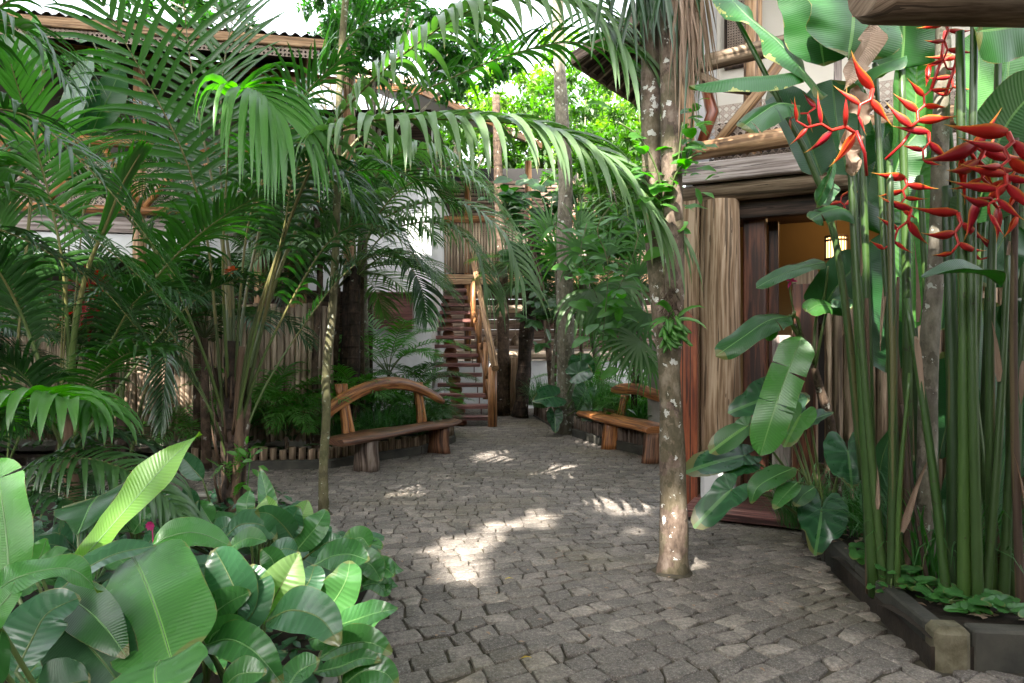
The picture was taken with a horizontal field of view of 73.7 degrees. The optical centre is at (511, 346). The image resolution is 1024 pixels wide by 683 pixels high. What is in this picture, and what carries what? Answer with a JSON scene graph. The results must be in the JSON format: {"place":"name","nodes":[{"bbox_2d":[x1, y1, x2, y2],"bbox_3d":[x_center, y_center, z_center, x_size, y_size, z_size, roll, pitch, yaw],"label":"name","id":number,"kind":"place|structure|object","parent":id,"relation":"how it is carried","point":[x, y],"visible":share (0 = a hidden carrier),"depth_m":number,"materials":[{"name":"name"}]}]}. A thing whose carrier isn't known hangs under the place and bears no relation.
{"place":"outdoors","nodes":[
{"label":"outdoors","id":0,"kind":"place"},
{"bbox_2d":[56,54,127,504],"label":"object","id":1,"kind":"object","parent":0,"point":[109,118],"visible":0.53,"depth_m":6.18,"materials":[{"name":"green plant"}]},
{"bbox_2d":[4,497,384,682],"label":"planting bed ground","id":2,"kind":"structure","parent":0,"point":[278,640],"depth_m":3.77,"materials":[{"name":"soil"}]},
{"bbox_2d":[0,15,87,457],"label":"bright young palm","id":3,"kind":"object","parent":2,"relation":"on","point":[21,44],"visible":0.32,"depth_m":5.00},
{"bbox_2d":[21,521,144,595],"bbox_3d":[-2.268,1.221,3.730,0.724,0.522,0.756,0,0,0],"label":"arrowroot clump","id":4,"kind":"object","parent":2,"relation":"on","point":[64,538],"visible":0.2,"depth_m":3.67,"materials":[{"name":"green plant"}]},
{"bbox_2d":[0,0,195,346],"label":"overhanging left palm","id":5,"kind":"object","parent":2,"relation":"on","point":[24,25],"visible":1,"depth_m":3.88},
{"bbox_2d":[0,384,202,543],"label":"palm","id":6,"kind":"object","parent":2,"relation":"on","point":[84,404],"visible":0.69,"depth_m":3.71,"materials":[{"name":"plant"}]},
{"bbox_2d":[0,458,216,682],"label":"young heliconia","id":7,"kind":"object","parent":2,"relation":"on","point":[148,614],"visible":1,"depth_m":1.83,"materials":[{"name":"green plant"}]},
{"bbox_2d":[30,432,231,592],"bbox_3d":[-1.449,0.893,2.452,0.828,1.180,0.434,0,0,34],"label":"young heliconia","id":8,"kind":"object","parent":2,"relation":"on","point":[144,484],"visible":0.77,"depth_m":2.37,"materials":[{"name":"plant"}]},
{"bbox_2d":[0,38,295,536],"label":"thick stalk palm","id":9,"kind":"object","parent":2,"relation":"on","point":[15,286],"visible":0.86,"depth_m":4.83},
{"bbox_2d":[10,486,345,682],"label":"ground cover","id":10,"kind":"object","parent":2,"relation":"on","point":[38,527],"visible":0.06,"depth_m":5.13,"materials":[{"name":"green plant"}]},
{"bbox_2d":[130,452,230,554],"bbox_3d":[-1.938,1.084,4.006,0.507,0.807,1.318,0,0,-26],"label":"arrowroot clump","id":11,"kind":"object","parent":2,"relation":"on","point":[191,467],"visible":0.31,"depth_m":3.90,"materials":[{"name":"green plant"}]},
{"bbox_2d":[201,626,272,682],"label":"arrowroot clump","id":12,"kind":"object","parent":2,"relation":"on","point":[208,666],"visible":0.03,"depth_m":2.68,"materials":[{"name":"green plant"}]},
{"bbox_2d":[212,505,313,565],"bbox_3d":[-1.589,1.246,4.290,0.622,0.472,0.657,0,0,17],"label":"arrowroot clump","id":13,"kind":"object","parent":2,"relation":"on","point":[256,548],"visible":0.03,"depth_m":4.29,"materials":[{"name":"green plant"}]},
{"bbox_2d":[202,546,342,682],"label":"arrowroot clump","id":14,"kind":"object","parent":2,"relation":"on","point":[279,595],"visible":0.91,"depth_m":2.03,"materials":[{"name":"green plant"}]},
{"bbox_2d":[225,467,340,569],"bbox_3d":[-1.127,1.025,3.080,0.441,0.924,1.078,0,0,-43],"label":"arrowroot clump","id":15,"kind":"object","parent":2,"relation":"on","point":[300,527],"visible":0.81,"depth_m":2.98,"materials":[{"name":"green plant"}]},
{"bbox_2d":[0,0,702,512],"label":"clumping palm","id":16,"kind":"object","parent":2,"relation":"on","point":[272,122],"visible":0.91,"depth_m":5.57,"materials":[{"name":"green plant"}]},
{"bbox_2d":[206,443,267,498],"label":"base fern","id":17,"kind":"object","parent":16,"relation":"attached to","point":[237,488],"visible":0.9,"depth_m":5.91,"materials":[{"name":"green plant"}]},
{"bbox_2d":[304,525,398,682],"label":"arrowroot clump","id":18,"kind":"object","parent":2,"relation":"on","point":[363,650],"visible":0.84,"depth_m":2.38,"materials":[{"name":"green plant"}]},
{"bbox_2d":[300,545,403,591],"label":"arrowroot clump","id":19,"kind":"object","parent":2,"relation":"on","point":[308,561],"visible":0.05,"depth_m":3.54,"materials":[{"name":"green plant"}]},
{"bbox_2d":[0,410,431,465],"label":"planting bed ground","id":20,"kind":"structure","parent":0,"point":[137,449],"depth_m":9.17,"materials":[{"name":"soil"}]},
{"bbox_2d":[133,387,257,447],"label":"cane palm","id":21,"kind":"object","parent":20,"relation":"on","point":[183,424],"visible":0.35,"depth_m":8.79,"materials":[{"name":"green plant"}]},
{"bbox_2d":[67,114,350,458],"bbox_3d":[-3.916,-0.601,8.875,3.267,4.205,3.897,0,0,-36],"label":"feather palm","id":22,"kind":"object","parent":20,"relation":"on","point":[196,393],"visible":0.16,"depth_m":8.81,"materials":[{"name":"green plant"}]},
{"bbox_2d":[175,352,332,442],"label":"cane palm","id":23,"kind":"object","parent":20,"relation":"on","point":[278,384],"visible":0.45,"depth_m":8.94,"materials":[{"name":"green plant"}]},
{"bbox_2d":[145,191,398,390],"bbox_3d":[-3.498,-0.438,10.104,3.687,3.678,3.830,0,0,0],"label":"feather palm","id":24,"kind":"object","parent":20,"relation":"on","point":[166,211],"visible":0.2,"depth_m":9.47,"materials":[{"name":"green plant"}]},
{"bbox_2d":[209,372,371,424],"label":"cane palm","id":25,"kind":"object","parent":20,"relation":"on","point":[290,392],"visible":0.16,"depth_m":9.15,"materials":[{"name":"green plant"}]},
{"bbox_2d":[251,389,339,455],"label":"cane palm","id":26,"kind":"object","parent":20,"relation":"on","point":[288,433],"visible":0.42,"depth_m":9.01,"materials":[{"name":"green plant"}]},
{"bbox_2d":[251,368,380,443],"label":"cane palm","id":27,"kind":"object","parent":20,"relation":"on","point":[298,407],"visible":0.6,"depth_m":8.85,"materials":[{"name":"plant"}]},
{"bbox_2d":[0,393,650,449],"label":"ground cover","id":28,"kind":"object","parent":20,"relation":"on","point":[37,443],"visible":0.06,"depth_m":9.33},
{"bbox_2d":[356,398,432,437],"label":"lily turf","id":29,"kind":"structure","parent":28,"relation":"on","point":[387,421],"depth_m":9.85,"materials":[{"name":"plant"}]},
{"bbox_2d":[536,204,655,382],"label":"fan palm","id":30,"kind":"object","parent":28,"relation":"on","point":[640,316],"visible":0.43,"depth_m":9.76,"materials":[{"name":"green plant"}]},
{"bbox_2d":[541,194,652,379],"bbox_3d":[1.183,-0.820,8.659,0.928,2.483,1.876,0,0,-41],"label":"climbing vine","id":31,"kind":"object","parent":30,"relation":"attached to","point":[608,305],"visible":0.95,"depth_m":8.59,"materials":[{"name":"green plant"}]},
{"bbox_2d":[552,289,657,408],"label":"fan palm","id":32,"kind":"object","parent":28,"relation":"on","point":[638,347],"visible":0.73,"depth_m":9.02,"materials":[{"name":"green plant"}]},
{"bbox_2d":[583,201,658,400],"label":"fan palm","id":33,"kind":"object","parent":28,"relation":"on","point":[639,269],"visible":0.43,"depth_m":10.49,"materials":[{"name":"green plant"}]},
{"bbox_2d":[203,185,463,431],"bbox_3d":[-2.547,-0.270,9.946,3.757,3.442,3.826,0,0,0],"label":"feather palm","id":34,"kind":"object","parent":20,"relation":"on","point":[378,306],"visible":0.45,"depth_m":9.79,"materials":[{"name":"green plant"}]},
{"bbox_2d":[230,135,464,415],"bbox_3d":[-2.567,-0.759,10.803,3.803,4.320,3.560,0,0,21],"label":"feather palm","id":35,"kind":"object","parent":20,"relation":"on","point":[362,342],"visible":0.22,"depth_m":10.66,"materials":[{"name":"green plant"}]},
{"bbox_2d":[338,276,360,428],"bbox_3d":[-2.329,0.390,9.892,0.404,2.794,0.393,0,0,0],"label":"shaded brown trunk","id":36,"kind":"object","parent":20,"relation":"on","point":[344,352],"visible":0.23,"depth_m":9.79,"materials":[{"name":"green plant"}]},
{"bbox_2d":[303,364,396,425],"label":"cane palm","id":37,"kind":"object","parent":20,"relation":"on","point":[349,385],"visible":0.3,"depth_m":9.31,"materials":[{"name":"green plant"}]},
{"bbox_2d":[307,313,474,376],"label":"cane palm","id":38,"kind":"object","parent":20,"relation":"on","point":[398,343],"visible":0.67,"depth_m":11.73,"materials":[{"name":"plant"}]},
{"bbox_2d":[245,105,551,417],"bbox_3d":[-1.600,-0.861,9.276,4.212,4.645,3.107,0,0,0],"label":"drooping grey palm","id":39,"kind":"object","parent":20,"relation":"on","point":[353,339],"visible":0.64,"depth_m":8.93,"materials":[{"name":"green plant"}]},
{"bbox_2d":[307,0,522,413],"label":"broadleaf tree","id":40,"kind":"object","parent":20,"relation":"on","point":[372,43],"visible":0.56,"depth_m":11.80,"materials":[{"name":"green plant"}]},
{"bbox_2d":[365,367,465,409],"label":"cane palm","id":41,"kind":"object","parent":20,"relation":"on","point":[440,389],"visible":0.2,"depth_m":12.23,"materials":[{"name":"green plant"}]},
{"bbox_2d":[365,361,480,404],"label":"cane palm","id":42,"kind":"object","parent":20,"relation":"on","point":[424,368],"visible":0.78,"depth_m":11.55,"materials":[{"name":"green plant"}]},
{"bbox_2d":[0,0,685,329],"label":"sky","id":43,"kind":"structure","parent":0,"point":[292,22],"materials":[{"name":"white"}]},
{"bbox_2d":[1,408,1023,682],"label":"cobblestone path","id":44,"kind":"structure","parent":0,"point":[749,574],"depth_m":4.67,"materials":[{"name":"stone"}]},
{"bbox_2d":[0,306,111,385],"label":"feather palm","id":45,"kind":"object","parent":44,"relation":"on","point":[10,332],"visible":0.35,"depth_m":7.11,"materials":[{"name":"green plant"}]},
{"bbox_2d":[48,264,114,472],"bbox_3d":[-4.962,0.231,7.994,0.914,2.546,0.851,0,0,0],"label":"red cordyline","id":46,"kind":"object","parent":44,"relation":"on","point":[77,358],"visible":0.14,"depth_m":7.95,"materials":[{"name":"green plant"}]},
{"bbox_2d":[0,252,239,469],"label":"feather palm","id":47,"kind":"object","parent":44,"relation":"on","point":[108,389],"visible":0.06,"depth_m":8.16,"materials":[{"name":"green plant"}]},
{"bbox_2d":[38,223,221,471],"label":"black stem palm","id":48,"kind":"object","parent":44,"relation":"on","point":[160,422],"visible":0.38,"depth_m":7.62,"materials":[{"name":"green plant"}]},
{"bbox_2d":[45,251,321,468],"bbox_3d":[-4.008,0.234,8.496,3.434,2.535,3.227,0,0,0],"label":"feather palm","id":49,"kind":"object","parent":44,"relation":"on","point":[206,450],"visible":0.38,"depth_m":8.27,"materials":[{"name":"green plant"}]},
{"bbox_2d":[329,377,461,472],"bbox_3d":[-1.547,1.010,9.500,0.541,1.179,2.762,0,0,30],"label":"arched bench","id":50,"kind":"object","parent":44,"relation":"on","point":[366,453],"visible":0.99,"depth_m":8.99,"materials":[{"name":"brown wood"}]},
{"bbox_2d":[435,252,498,426],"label":"open staircase","id":51,"kind":"structure","parent":44,"relation":"on","point":[485,349],"depth_m":14.95,"materials":[{"name":"brown wood"}]},
{"bbox_2d":[492,94,509,415],"bbox_3d":[-0.224,-2.096,15.879,0.406,7.417,0.418,0,0,17],"label":"post","id":52,"kind":"object","parent":44,"relation":"on","point":[503,394],"visible":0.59,"depth_m":15.71,"materials":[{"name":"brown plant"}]},
{"bbox_2d":[496,353,517,414],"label":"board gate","id":53,"kind":"structure","parent":44,"relation":"on","point":[513,364],"depth_m":15.72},
{"bbox_2d":[511,218,542,417],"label":"fibrous dark palm","id":54,"kind":"object","parent":44,"relation":"on","point":[521,403],"visible":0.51,"depth_m":15.07,"materials":[{"name":"brown plant"}]},
{"bbox_2d":[464,253,609,317],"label":"feather palm","id":55,"kind":"object","parent":54,"relation":"attached to","point":[513,281],"visible":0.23,"depth_m":14.76,"materials":[{"name":"green plant"}]},
{"bbox_2d":[532,352,602,432],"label":"large-leaf plant","id":56,"kind":"object","parent":44,"relation":"on","point":[579,368],"visible":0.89,"depth_m":12.07,"materials":[{"name":"green plant"}]},
{"bbox_2d":[575,383,658,463],"bbox_3d":[1.671,1.084,10.545,0.566,1.032,2.618,0,0,-16],"label":"slab bench","id":57,"kind":"object","parent":44,"relation":"on","point":[649,429],"visible":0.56,"depth_m":10.33,"materials":[{"name":"brown wood"}]},
{"bbox_3d":[3.351,0.046,3.200,0.180,3.108,0.178,0,0,0],"label":"pergola post","id":58,"kind":"object","parent":44,"relation":"on","visible":0},
{"bbox_2d":[848,0,1023,27],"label":"pergola log","id":59,"kind":"object","parent":58,"relation":"on","point":[980,13],"visible":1,"depth_m":2.60,"materials":[{"name":"wood"}]},
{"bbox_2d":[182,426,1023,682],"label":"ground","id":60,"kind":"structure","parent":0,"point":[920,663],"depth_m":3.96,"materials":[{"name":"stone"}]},
{"bbox_2d":[0,303,333,456],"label":"bamboo fence","id":61,"kind":"object","parent":60,"relation":"on","point":[279,347],"visible":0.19,"depth_m":9.52,"materials":[{"name":"wood"}]},
{"bbox_2d":[0,8,372,419],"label":"veranda house","id":62,"kind":"structure","parent":60,"relation":"on","point":[120,233],"depth_m":10.73,"materials":[{"name":"grey paint"}]},
{"bbox_2d":[36,492,387,682],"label":"kerb","id":63,"kind":"structure","parent":60,"relation":"on","point":[370,594],"depth_m":4.02,"materials":[{"name":"concrete"}]},
{"bbox_2d":[108,0,424,108],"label":"broadleaf tree","id":64,"kind":"object","parent":60,"relation":"on","point":[199,4],"visible":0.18,"depth_m":21.00,"materials":[{"name":"green plant"}]},
{"bbox_2d":[50,39,541,410],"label":"white house","id":65,"kind":"structure","parent":60,"relation":"on","point":[407,313],"depth_m":14.90,"materials":[{"name":"paint"}]},
{"bbox_2d":[178,418,455,471],"bbox_3d":[-2.135,1.474,10.454,1.641,0.332,5.266,0,0,36],"label":"log edging","id":66,"kind":"object","parent":60,"relation":"on","point":[390,448],"visible":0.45,"depth_m":8.98,"materials":[{"name":"wood"}]},
{"bbox_2d":[311,202,322,455],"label":"slim fence stem","id":67,"kind":"object","parent":60,"relation":"on","point":[315,356],"visible":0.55,"depth_m":9.36,"materials":[{"name":"brown plant"}]},
{"bbox_2d":[343,47,354,278],"bbox_3d":[-2.907,-1.850,12.200,0.242,6.900,0.240,0,0,0],"label":"timber post","id":68,"kind":"object","parent":60,"relation":"on","point":[347,89],"visible":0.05,"depth_m":12.10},
{"bbox_2d":[395,79,557,168],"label":"broadleaf tree","id":69,"kind":"object","parent":60,"relation":"on","point":[449,143],"visible":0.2,"depth_m":22.65,"materials":[{"name":"green plant"}]},
{"bbox_2d":[443,160,654,407],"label":"gallery house","id":70,"kind":"structure","parent":60,"relation":"on","point":[454,258],"depth_m":17.64,"materials":[{"name":"brown paint"}]},
{"bbox_2d":[459,27,640,329],"bbox_3d":[1.573,-4.527,23.053,7.158,12.284,4.704,0,0,0],"label":"broadleaf tree","id":71,"kind":"object","parent":60,"relation":"on","point":[519,79],"visible":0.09,"depth_m":22.01,"materials":[{"name":"green plant"}]},
{"bbox_2d":[552,0,575,434],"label":"pale trunk palm","id":72,"kind":"object","parent":60,"relation":"on","point":[565,351],"visible":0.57,"depth_m":12.34,"materials":[{"name":"grey plant"}]},
{"bbox_2d":[515,283,556,354],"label":"climbing vine","id":73,"kind":"object","parent":72,"relation":"attached to","point":[539,312],"visible":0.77,"depth_m":12.73,"materials":[{"name":"green plant"}]},
{"bbox_2d":[571,79,640,198],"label":"broadleaf tree","id":74,"kind":"object","parent":60,"relation":"on","point":[632,115],"visible":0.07,"depth_m":20.00,"materials":[{"name":"green plant"}]},
{"bbox_2d":[572,416,643,454],"bbox_3d":[1.589,1.438,10.944,0.245,0.403,2.675,0,0,-22],"label":"log edging","id":75,"kind":"object","parent":60,"relation":"on","point":[591,432],"visible":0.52,"depth_m":10.99,"materials":[{"name":"brown wood"}]},
{"bbox_2d":[571,0,1003,528],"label":"house","id":76,"kind":"structure","parent":60,"relation":"on","point":[751,225],"depth_m":6.83,"materials":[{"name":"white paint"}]},
{"bbox_2d":[680,311,697,503],"bbox_3d":[1.730,0.600,6.841,0.260,2.000,0.052,0,0,26],"label":"red gate leaf","id":77,"kind":"object","parent":76,"relation":"attached to","point":[689,375],"visible":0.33,"depth_m":6.79,"materials":[{"name":"brown wood"}]},
{"bbox_2d":[680,98,715,175],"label":"climbing vine","id":78,"kind":"object","parent":76,"relation":"attached to","point":[687,153],"visible":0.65,"depth_m":5.58,"materials":[{"name":"green plant"}]},
{"bbox_2d":[818,314,824,462],"bbox_3d":[4.378,0.515,8.479,1.350,1.930,0.044,0,0,26],"label":"inner doorway","id":79,"kind":"structure","parent":76,"relation":"in","point":[821,424],"depth_m":8.67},
{"bbox_2d":[802,529,939,640],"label":"kerb","id":80,"kind":"structure","parent":60,"relation":"on","point":[911,607],"depth_m":3.96,"materials":[{"name":"stone"}]},
{"bbox_2d":[772,270,1023,528],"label":"half log fence","id":81,"kind":"object","parent":60,"relation":"on","point":[836,382],"visible":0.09,"depth_m":5.97,"materials":[{"name":"wood"}]},
{"bbox_2d":[925,619,969,672],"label":"kerb","id":82,"kind":"structure","parent":60,"relation":"on","point":[949,640],"depth_m":3.38,"materials":[{"name":"stone"}]},
{"bbox_2d":[963,623,1023,672],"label":"kerb","id":83,"kind":"structure","parent":60,"relation":"on","point":[999,647],"depth_m":3.39,"materials":[{"name":"stone"}]},
{"bbox_2d":[650,566,692,578],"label":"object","id":84,"kind":"structure","parent":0,"point":[672,576],"depth_m":4.73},
{"bbox_2d":[591,0,721,579],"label":"double trunk tree","id":85,"kind":"object","parent":84,"relation":"on","point":[669,29],"visible":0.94,"depth_m":4.75,"materials":[{"name":"brown plant"}]},
{"bbox_2d":[586,101,723,260],"bbox_3d":[0.989,-1.154,4.667,0.722,1.121,0.754,0,0,-45],"label":"climbing vine","id":86,"kind":"object","parent":85,"relation":"attached to","point":[655,189],"visible":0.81,"depth_m":4.67,"materials":[{"name":"green plant"}]},
{"bbox_2d":[648,282,706,352],"bbox_3d":[1.130,-0.211,4.681,0.413,0.522,0.145,0,0,0],"label":"clinging orchid","id":87,"kind":"object","parent":85,"relation":"attached to","point":[672,337],"visible":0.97,"depth_m":4.69,"materials":[{"name":"green plant"}]},
{"bbox_2d":[802,525,1023,670],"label":"planting bed ground","id":88,"kind":"structure","parent":0,"point":[894,624],"depth_m":3.77,"materials":[{"name":"soil"}]},
{"bbox_2d":[686,376,859,555],"bbox_3d":[1.910,0.866,5.060,1.262,1.250,0.794,0,0,-22],"label":"elephant ear plant","id":89,"kind":"object","parent":88,"relation":"on","point":[729,456],"visible":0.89,"depth_m":4.99,"materials":[{"name":"green plant"}]},
{"bbox_2d":[715,249,862,496],"bbox_3d":[2.068,0.388,4.923,1.333,2.232,0.403,0,0,-28],"label":"young banana plant","id":90,"kind":"object","parent":88,"relation":"on","point":[798,354],"visible":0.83,"depth_m":4.89,"materials":[{"name":"green plant"}]},
{"bbox_2d":[744,455,861,529],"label":"lily turf","id":91,"kind":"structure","parent":88,"relation":"on","point":[790,516],"depth_m":5.46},
{"bbox_2d":[791,461,886,538],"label":"lily turf","id":92,"kind":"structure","parent":88,"relation":"on","point":[850,519],"depth_m":5.17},
{"bbox_2d":[689,0,1023,613],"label":"heliconia clump","id":93,"kind":"object","parent":88,"relation":"on","point":[829,128],"visible":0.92,"depth_m":4.06,"materials":[{"name":"green plant"}]},
{"bbox_2d":[848,542,939,590],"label":"creeping pothos","id":94,"kind":"object","parent":88,"relation":"on","point":[858,556],"visible":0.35,"depth_m":4.33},
{"bbox_2d":[801,445,1023,588],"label":"lily turf","id":95,"kind":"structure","parent":88,"relation":"on","point":[915,558],"depth_m":4.14,"materials":[{"name":"plant"}]},
{"bbox_2d":[914,27,951,577],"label":"spotted trunk tree","id":96,"kind":"object","parent":88,"relation":"on","point":[930,327],"visible":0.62,"depth_m":4.26,"materials":[{"name":"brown plant"}]},
{"bbox_2d":[893,573,1006,614],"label":"creeping pothos","id":97,"kind":"object","parent":88,"relation":"on","point":[943,594],"visible":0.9,"depth_m":3.73,"materials":[{"name":"plant"}]},
{"bbox_2d":[973,588,1023,617],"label":"creeping pothos","id":98,"kind":"object","parent":88,"relation":"on","point":[1015,606],"visible":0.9,"depth_m":3.57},
{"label":"planting bed ground","id":99,"kind":"structure","parent":0,"visible":0},
{"bbox_2d":[523,212,555,407],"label":"thin back tree","id":100,"kind":"object","parent":99,"relation":"on","point":[548,350],"visible":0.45,"depth_m":13.55,"materials":[{"name":"brown plant"}]},
{"bbox_2d":[510,191,617,290],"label":"fan palm","id":101,"kind":"object","parent":99,"relation":"on","point":[550,248],"visible":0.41,"depth_m":12.50,"materials":[{"name":"green plant"}]},
{"bbox_2d":[503,49,642,390],"bbox_3d":[1.571,-2.808,15.292,3.704,8.443,3.460,0,0,0],"label":"broadleaf tree","id":102,"kind":"object","parent":99,"relation":"on","point":[584,112],"visible":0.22,"depth_m":15.57,"materials":[{"name":"green plant"}]},
{"bbox_2d":[557,376,630,411],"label":"lily turf","id":103,"kind":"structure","parent":99,"relation":"on","point":[599,389],"depth_m":11.57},
{"bbox_2d":[547,230,648,382],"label":"feather palm","id":104,"kind":"object","parent":99,"relation":"on","point":[619,265],"visible":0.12,"depth_m":12.41,"materials":[{"name":"green plant"}]},
{"bbox_2d":[572,125,645,410],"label":"broadleaf tree","id":105,"kind":"object","parent":99,"relation":"on","point":[625,145],"visible":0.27,"depth_m":13.31,"materials":[{"name":"green plant"}]},
{"bbox_2d":[477,170,594,295],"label":"fan palm","id":106,"kind":"object","parent":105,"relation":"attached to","point":[511,198],"visible":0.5,"depth_m":13.94,"materials":[{"name":"green plant"}]},
{"bbox_2d":[575,171,644,264],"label":"feather palm","id":107,"kind":"object","parent":99,"relation":"on","point":[639,222],"visible":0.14,"depth_m":11.67,"materials":[{"name":"green plant"}]},
{"bbox_2d":[603,392,651,418],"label":"lily turf","id":108,"kind":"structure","parent":99,"relation":"on","point":[641,412],"depth_m":10.77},
{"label":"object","id":109,"kind":"structure","parent":0,"visible":0},
{"bbox_2d":[318,0,348,511],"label":"slim leaning tree","id":110,"kind":"object","parent":109,"relation":"on","point":[323,496],"visible":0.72,"depth_m":6.47,"materials":[{"name":"brown plant"}]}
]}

